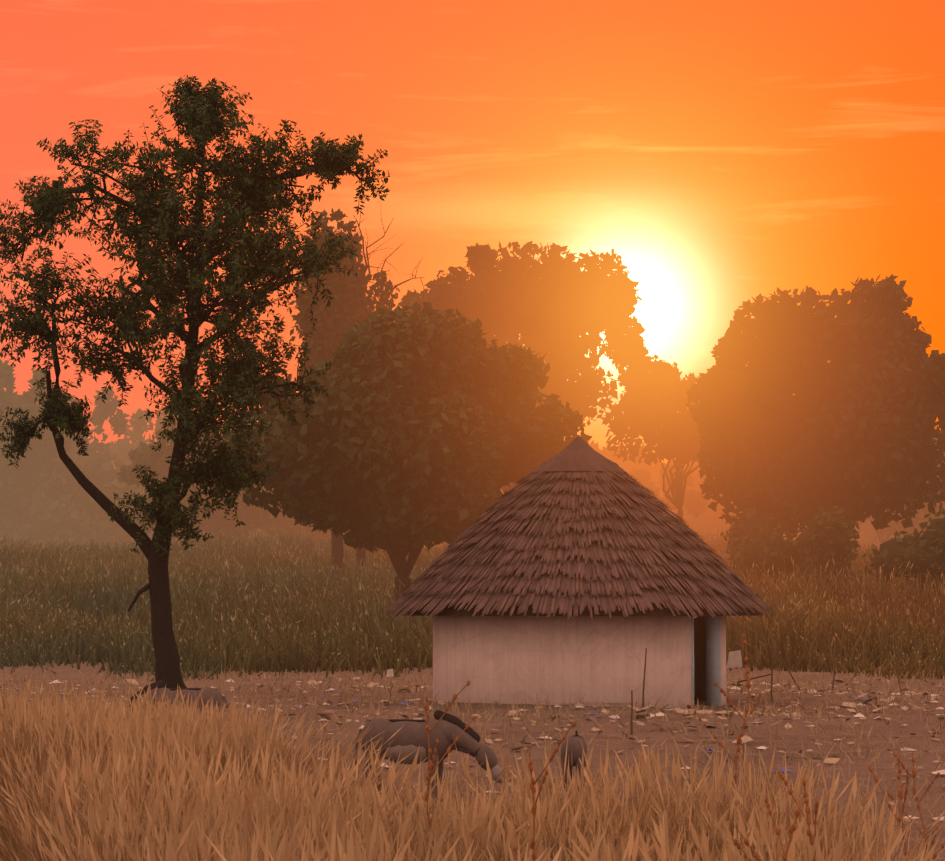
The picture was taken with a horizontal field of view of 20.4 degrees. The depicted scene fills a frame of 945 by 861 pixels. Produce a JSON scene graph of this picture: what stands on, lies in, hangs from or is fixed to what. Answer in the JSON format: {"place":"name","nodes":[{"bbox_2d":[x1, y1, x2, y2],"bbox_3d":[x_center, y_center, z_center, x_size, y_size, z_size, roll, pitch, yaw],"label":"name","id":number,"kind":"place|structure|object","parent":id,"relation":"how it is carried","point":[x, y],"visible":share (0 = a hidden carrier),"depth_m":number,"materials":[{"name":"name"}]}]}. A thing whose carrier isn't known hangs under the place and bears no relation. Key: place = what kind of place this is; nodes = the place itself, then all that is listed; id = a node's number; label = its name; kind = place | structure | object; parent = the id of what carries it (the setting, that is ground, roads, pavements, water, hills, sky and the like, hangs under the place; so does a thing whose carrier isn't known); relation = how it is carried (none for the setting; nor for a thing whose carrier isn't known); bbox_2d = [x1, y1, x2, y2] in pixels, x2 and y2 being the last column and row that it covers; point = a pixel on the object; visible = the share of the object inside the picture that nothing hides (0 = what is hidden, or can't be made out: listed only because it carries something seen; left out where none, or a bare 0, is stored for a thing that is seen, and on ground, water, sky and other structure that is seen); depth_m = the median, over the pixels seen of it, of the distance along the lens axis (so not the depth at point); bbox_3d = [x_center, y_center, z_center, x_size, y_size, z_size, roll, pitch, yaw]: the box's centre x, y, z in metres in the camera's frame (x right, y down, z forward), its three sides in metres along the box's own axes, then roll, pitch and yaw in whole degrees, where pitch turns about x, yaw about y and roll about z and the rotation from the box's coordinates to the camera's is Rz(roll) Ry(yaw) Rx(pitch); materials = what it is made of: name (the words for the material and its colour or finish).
{"place":"outdoors","nodes":[
{"label":"outdoors","id":0,"kind":"place"},
{"bbox_2d":[0,676,944,860],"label":"grass","id":1,"kind":"structure","parent":0,"point":[83,781],"depth_m":13.55,"materials":[{"name":"beige plant"}]},
{"bbox_2d":[0,524,944,681],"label":"grass field","id":2,"kind":"structure","parent":0,"point":[256,604],"depth_m":81.80,"materials":[{"name":"green plant"}]},
{"bbox_2d":[721,505,944,603],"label":"shrubs","id":3,"kind":"object","parent":2,"relation":"on","point":[761,543],"visible":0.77,"depth_m":101.58,"materials":[{"name":"green plant"}]},
{"bbox_2d":[0,644,944,860],"bbox_3d":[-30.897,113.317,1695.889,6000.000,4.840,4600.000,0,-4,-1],"label":"ground","id":4,"kind":"structure","parent":0,"point":[909,718],"depth_m":36.48,"materials":[{"name":"brown soil"}]},
{"bbox_2d":[0,359,72,528],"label":"tree","id":5,"kind":"object","parent":4,"relation":"on","point":[15,482],"visible":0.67,"depth_m":233.33,"materials":[{"name":"green plant"}]},
{"bbox_2d":[32,385,148,492],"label":"tree","id":6,"kind":"object","parent":4,"relation":"on","point":[102,413],"visible":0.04,"depth_m":253.90,"materials":[{"name":"green plant"}]},
{"bbox_2d":[104,406,178,463],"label":"tree","id":7,"kind":"object","parent":4,"relation":"on","point":[122,447],"visible":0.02,"depth_m":280.11,"materials":[{"name":"green plant"}]},
{"bbox_2d":[129,680,228,720],"bbox_3d":[-3.851,3.636,33.248,1.588,0.952,0.400,0,-4,7],"label":"donkey by tree","id":8,"kind":"object","parent":4,"relation":"on","point":[207,693],"visible":0.29,"depth_m":33.13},
{"bbox_2d":[0,74,389,690],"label":"tree","id":9,"kind":"object","parent":4,"relation":"on","point":[256,187],"visible":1,"depth_m":45.21,"materials":[{"name":"green plant"}]},
{"bbox_2d":[115,419,279,543],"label":"tree","id":10,"kind":"object","parent":4,"relation":"on","point":[251,517],"visible":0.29,"depth_m":203.01,"materials":[{"name":"green plant"}]},
{"bbox_2d":[260,502,349,546],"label":"bush","id":11,"kind":"object","parent":4,"relation":"on","point":[279,522],"visible":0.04,"depth_m":212.56,"materials":[{"name":"green plant"}]},
{"bbox_2d":[287,202,424,579],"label":"tree with creepers","id":12,"kind":"object","parent":4,"relation":"on","point":[351,302],"visible":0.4,"depth_m":117.95,"materials":[{"name":"green plant"}]},
{"bbox_2d":[218,301,591,616],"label":"tree","id":13,"kind":"object","parent":4,"relation":"on","point":[414,436],"visible":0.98,"depth_m":85.38,"materials":[{"name":"green plant"}]},
{"bbox_2d":[354,710,504,802],"bbox_3d":[-0.460,3.443,27.724,1.647,0.988,0.415,-1,-4,13],"label":"donkey","id":14,"kind":"object","parent":4,"relation":"on","point":[411,735],"visible":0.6,"depth_m":27.61},
{"bbox_2d":[0,444,896,551],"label":"tree line","id":15,"kind":"object","parent":4,"relation":"on","point":[60,503],"visible":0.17,"depth_m":233.92,"materials":[{"name":"green plant"}]},
{"bbox_2d":[231,440,672,469],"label":"tree line","id":16,"kind":"object","parent":4,"relation":"on","point":[594,446],"visible":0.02,"depth_m":317.70,"materials":[{"name":"green plant"}]},
{"bbox_2d":[0,592,944,860],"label":"ground litter and sticks","id":17,"kind":"object","parent":4,"relation":"on","point":[734,658],"visible":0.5,"depth_m":41.09,"materials":[{"name":"brown soil"}]},
{"bbox_2d":[398,241,648,495],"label":"tall orange tree","id":18,"kind":"object","parent":4,"relation":"on","point":[555,305],"visible":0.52,"depth_m":123.60,"materials":[{"name":"green plant"}]},
{"bbox_2d":[560,730,586,791],"bbox_3d":[1.180,3.765,29.955,0.290,0.690,1.151,0,-4,7],"label":"goat","id":19,"kind":"object","parent":4,"relation":"on","point":[574,745],"visible":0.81,"depth_m":29.50},
{"bbox_2d":[383,437,778,707],"bbox_3d":[1.820,2.408,44.944,6.849,4.608,6.823,0,-4,-1],"label":"thatched hut","id":20,"kind":"object","parent":4,"relation":"on","point":[577,567],"visible":1,"depth_m":42.83,"materials":[{"name":"brown plant"}]},
{"bbox_2d":[600,355,725,526],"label":"tree","id":21,"kind":"object","parent":4,"relation":"on","point":[652,400],"visible":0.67,"depth_m":134.28,"materials":[{"name":"green plant"}]},
{"bbox_2d":[622,464,707,517],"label":"tree","id":22,"kind":"object","parent":4,"relation":"on","point":[695,503],"visible":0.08,"depth_m":200.04,"materials":[{"name":"green plant"}]},
{"bbox_2d":[424,630,944,860],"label":"tall weed stalks","id":23,"kind":"object","parent":4,"relation":"on","point":[792,828],"visible":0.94,"depth_m":12.56,"materials":[{"name":"brown plant"}]},
{"bbox_2d":[658,460,792,529],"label":"tree","id":24,"kind":"object","parent":4,"relation":"on","point":[697,480],"visible":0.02,"depth_m":232.57,"materials":[{"name":"green plant"}]},
{"bbox_2d":[685,274,944,534],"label":"tree","id":25,"kind":"object","parent":4,"relation":"on","point":[850,425],"visible":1,"depth_m":109.68,"materials":[{"name":"green plant"}]},
{"bbox_2d":[856,438,944,543],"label":"tree","id":26,"kind":"object","parent":4,"relation":"on","point":[897,526],"visible":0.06,"depth_m":212.48,"materials":[{"name":"green plant"}]},
{"bbox_2d":[0,0,944,463],"label":"sky","id":27,"kind":"structure","parent":0,"point":[729,152],"materials":[{"name":"orange"}]}
]}

